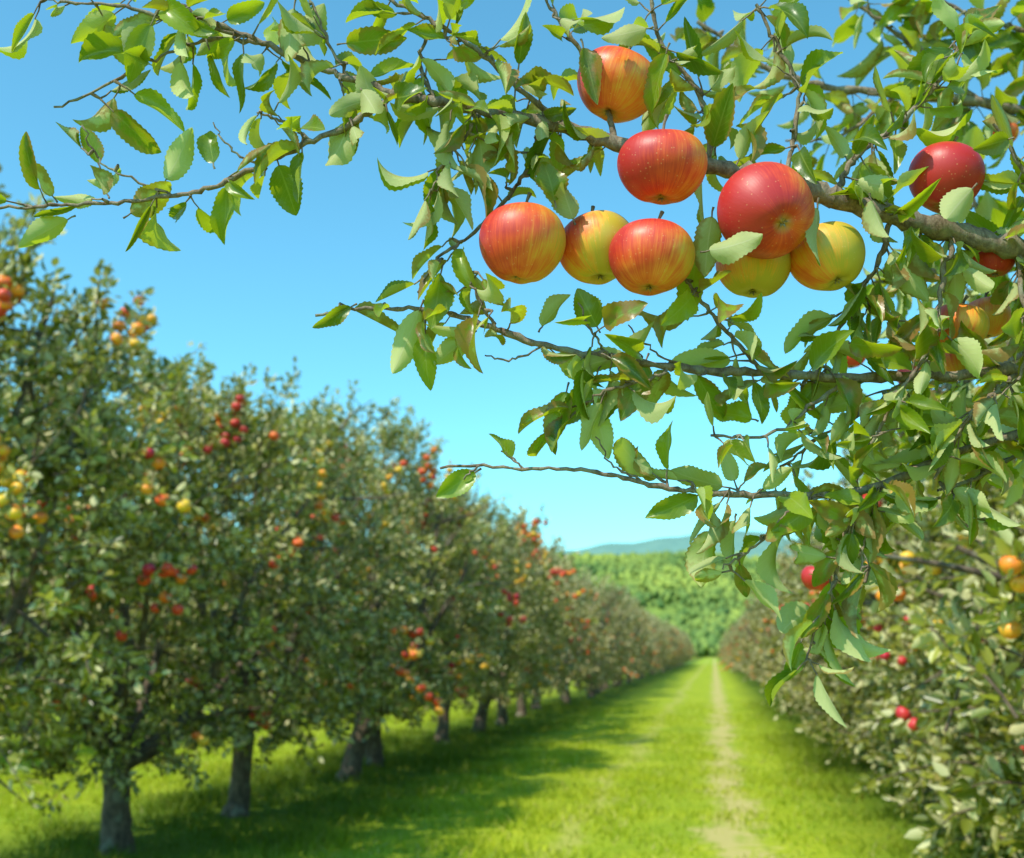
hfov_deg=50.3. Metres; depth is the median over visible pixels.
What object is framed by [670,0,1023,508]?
apple bough
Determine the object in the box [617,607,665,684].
apple tree
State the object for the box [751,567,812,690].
apple tree
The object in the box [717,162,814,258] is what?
apple
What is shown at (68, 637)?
apple tree
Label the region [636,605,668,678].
apple tree
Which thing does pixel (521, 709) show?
apple tree
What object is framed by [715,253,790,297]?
apple
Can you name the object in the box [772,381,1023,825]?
apple tree
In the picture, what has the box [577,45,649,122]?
apple
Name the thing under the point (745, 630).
apple tree
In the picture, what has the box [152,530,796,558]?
mountain
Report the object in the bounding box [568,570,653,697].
apple tree
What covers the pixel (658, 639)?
apple tree
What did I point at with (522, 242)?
apple
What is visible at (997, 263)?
apple
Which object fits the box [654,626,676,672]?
apple tree
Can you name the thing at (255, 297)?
sky
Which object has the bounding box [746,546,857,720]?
apple tree
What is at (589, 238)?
apple
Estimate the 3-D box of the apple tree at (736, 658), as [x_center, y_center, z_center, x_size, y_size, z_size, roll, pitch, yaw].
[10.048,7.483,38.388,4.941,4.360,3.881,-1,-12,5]
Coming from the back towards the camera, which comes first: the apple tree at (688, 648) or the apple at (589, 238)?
the apple tree at (688, 648)
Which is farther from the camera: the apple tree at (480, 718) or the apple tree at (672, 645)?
the apple tree at (672, 645)
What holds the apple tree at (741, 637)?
on the ground at (700, 679)
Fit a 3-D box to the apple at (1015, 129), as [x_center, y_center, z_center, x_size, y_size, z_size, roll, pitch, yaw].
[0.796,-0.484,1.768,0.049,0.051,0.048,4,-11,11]
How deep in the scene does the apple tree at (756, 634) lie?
35.87 m
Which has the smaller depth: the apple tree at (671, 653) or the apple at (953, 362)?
the apple at (953, 362)
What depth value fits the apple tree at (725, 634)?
100.52 m
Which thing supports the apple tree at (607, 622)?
on the ground at (700, 679)
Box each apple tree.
[0,164,309,805]
[0,322,377,854]
[4,497,170,743]
[33,356,447,817]
[84,534,218,715]
[130,575,282,710]
[174,379,528,781]
[218,454,533,766]
[331,462,598,744]
[399,496,583,734]
[431,501,590,725]
[475,529,600,716]
[498,548,619,709]
[532,569,638,704]
[557,565,614,700]
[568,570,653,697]
[576,581,655,693]
[576,609,648,690]
[592,583,661,688]
[611,597,661,686]
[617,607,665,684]
[622,609,670,682]
[626,614,660,680]
[629,597,665,679]
[635,625,674,677]
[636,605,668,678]
[643,616,667,676]
[649,621,680,673]
[652,623,677,673]
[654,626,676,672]
[655,627,677,671]
[660,619,690,671]
[666,633,690,669]
[668,627,690,668]
[671,624,690,664]
[675,626,690,666]
[681,637,698,664]
[717,611,743,671]
[717,623,735,667]
[718,628,729,643]
[720,607,784,693]
[722,602,755,677]
[723,610,746,673]
[725,616,760,685]
[728,567,819,708]
[728,599,786,685]
[729,600,756,664]
[730,602,804,701]
[734,554,831,717]
[737,597,791,690]
[741,528,858,715]
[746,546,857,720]
[750,523,894,745]
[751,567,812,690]
[760,477,1016,766]
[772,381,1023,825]
[786,453,1021,802]
[851,336,1023,857]
[857,262,1023,855]
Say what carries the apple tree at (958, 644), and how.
on the ground at (700, 679)
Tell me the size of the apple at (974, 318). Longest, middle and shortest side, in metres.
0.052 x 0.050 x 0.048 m
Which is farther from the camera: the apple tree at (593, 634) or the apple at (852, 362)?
the apple tree at (593, 634)
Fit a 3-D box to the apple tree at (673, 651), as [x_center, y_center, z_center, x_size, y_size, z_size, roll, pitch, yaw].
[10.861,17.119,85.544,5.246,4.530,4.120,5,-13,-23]
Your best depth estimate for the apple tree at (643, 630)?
53.49 m
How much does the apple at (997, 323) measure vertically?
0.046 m
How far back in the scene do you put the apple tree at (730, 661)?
69.24 m
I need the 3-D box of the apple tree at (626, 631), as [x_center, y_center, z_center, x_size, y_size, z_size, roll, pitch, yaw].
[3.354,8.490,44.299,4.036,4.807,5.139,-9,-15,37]
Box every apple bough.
[0,0,1023,727]
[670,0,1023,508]
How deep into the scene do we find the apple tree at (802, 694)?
15.13 m
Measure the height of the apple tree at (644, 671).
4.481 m
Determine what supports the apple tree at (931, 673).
on the ground at (700, 679)
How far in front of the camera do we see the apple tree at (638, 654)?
50.81 m
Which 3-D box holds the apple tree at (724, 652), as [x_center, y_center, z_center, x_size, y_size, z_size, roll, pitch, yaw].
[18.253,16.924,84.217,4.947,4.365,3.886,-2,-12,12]
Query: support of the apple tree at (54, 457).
on the ground at (700, 679)
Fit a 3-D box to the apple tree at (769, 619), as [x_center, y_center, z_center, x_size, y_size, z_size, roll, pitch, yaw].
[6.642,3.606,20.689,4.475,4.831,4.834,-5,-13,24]
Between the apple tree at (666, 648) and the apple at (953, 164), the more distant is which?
the apple tree at (666, 648)
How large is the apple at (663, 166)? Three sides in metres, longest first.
0.077 x 0.077 x 0.074 m
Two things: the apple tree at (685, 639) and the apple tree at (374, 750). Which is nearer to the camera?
the apple tree at (374, 750)
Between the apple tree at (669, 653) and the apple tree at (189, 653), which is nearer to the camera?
the apple tree at (189, 653)
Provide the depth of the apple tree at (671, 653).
88.07 m
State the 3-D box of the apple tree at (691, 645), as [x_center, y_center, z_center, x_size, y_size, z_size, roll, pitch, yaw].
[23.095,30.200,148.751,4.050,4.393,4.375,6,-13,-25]
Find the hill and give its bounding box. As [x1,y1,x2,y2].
[573,563,751,656]
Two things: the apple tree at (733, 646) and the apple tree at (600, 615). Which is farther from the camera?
the apple tree at (733, 646)
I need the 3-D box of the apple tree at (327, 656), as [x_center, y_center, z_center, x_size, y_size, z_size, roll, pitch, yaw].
[-2.664,1.717,11.580,3.960,4.871,4.981,1,-12,-3]
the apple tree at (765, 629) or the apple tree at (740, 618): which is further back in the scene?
the apple tree at (740, 618)
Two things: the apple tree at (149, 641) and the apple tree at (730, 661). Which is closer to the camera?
the apple tree at (149, 641)
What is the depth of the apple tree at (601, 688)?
47.12 m
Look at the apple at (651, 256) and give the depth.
0.90 m
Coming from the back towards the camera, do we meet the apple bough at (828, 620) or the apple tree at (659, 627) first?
the apple tree at (659, 627)
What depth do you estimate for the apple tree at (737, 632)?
57.53 m
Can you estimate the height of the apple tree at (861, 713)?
4.378 m
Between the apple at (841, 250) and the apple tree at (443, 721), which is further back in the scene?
the apple tree at (443, 721)
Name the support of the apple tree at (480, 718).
on the ground at (700, 679)
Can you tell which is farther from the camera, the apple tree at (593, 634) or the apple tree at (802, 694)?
the apple tree at (593, 634)
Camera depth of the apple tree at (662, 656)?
72.62 m
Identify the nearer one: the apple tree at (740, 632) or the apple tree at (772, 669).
the apple tree at (772, 669)
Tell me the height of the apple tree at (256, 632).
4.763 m
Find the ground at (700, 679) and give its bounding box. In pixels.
[0,657,1008,857]
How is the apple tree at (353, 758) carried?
on the ground at (700, 679)
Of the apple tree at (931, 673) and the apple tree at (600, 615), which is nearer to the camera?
the apple tree at (931, 673)
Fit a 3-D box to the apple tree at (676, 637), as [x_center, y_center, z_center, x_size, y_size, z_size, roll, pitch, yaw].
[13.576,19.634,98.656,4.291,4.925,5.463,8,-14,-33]
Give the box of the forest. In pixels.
[150,550,782,656]
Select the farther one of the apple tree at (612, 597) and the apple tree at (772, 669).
the apple tree at (612, 597)
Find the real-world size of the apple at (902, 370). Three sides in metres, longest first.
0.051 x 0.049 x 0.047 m
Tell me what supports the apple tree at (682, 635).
on the ground at (700, 679)
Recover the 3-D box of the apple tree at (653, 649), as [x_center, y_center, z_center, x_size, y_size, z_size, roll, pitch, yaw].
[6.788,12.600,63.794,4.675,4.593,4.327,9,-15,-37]
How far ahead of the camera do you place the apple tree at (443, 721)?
19.46 m
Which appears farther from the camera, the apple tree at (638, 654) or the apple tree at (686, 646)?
the apple tree at (686, 646)
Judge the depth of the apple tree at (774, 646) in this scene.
17.32 m
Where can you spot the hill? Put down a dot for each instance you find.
(669, 609)
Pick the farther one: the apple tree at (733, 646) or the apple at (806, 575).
the apple tree at (733, 646)
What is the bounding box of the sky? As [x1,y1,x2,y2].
[0,0,1023,551]
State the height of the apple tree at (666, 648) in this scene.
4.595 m
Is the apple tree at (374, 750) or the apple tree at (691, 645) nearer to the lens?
the apple tree at (374, 750)
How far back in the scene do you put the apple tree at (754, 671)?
41.24 m
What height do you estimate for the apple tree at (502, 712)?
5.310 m
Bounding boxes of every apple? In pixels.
[479,192,565,283]
[560,205,628,284]
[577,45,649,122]
[609,210,694,295]
[617,114,707,204]
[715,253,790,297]
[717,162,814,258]
[790,221,865,290]
[801,566,831,590]
[847,356,865,367]
[897,363,921,382]
[908,136,984,212]
[939,295,989,342]
[945,340,990,371]
[969,291,1010,338]
[972,251,1014,277]
[993,120,1018,141]

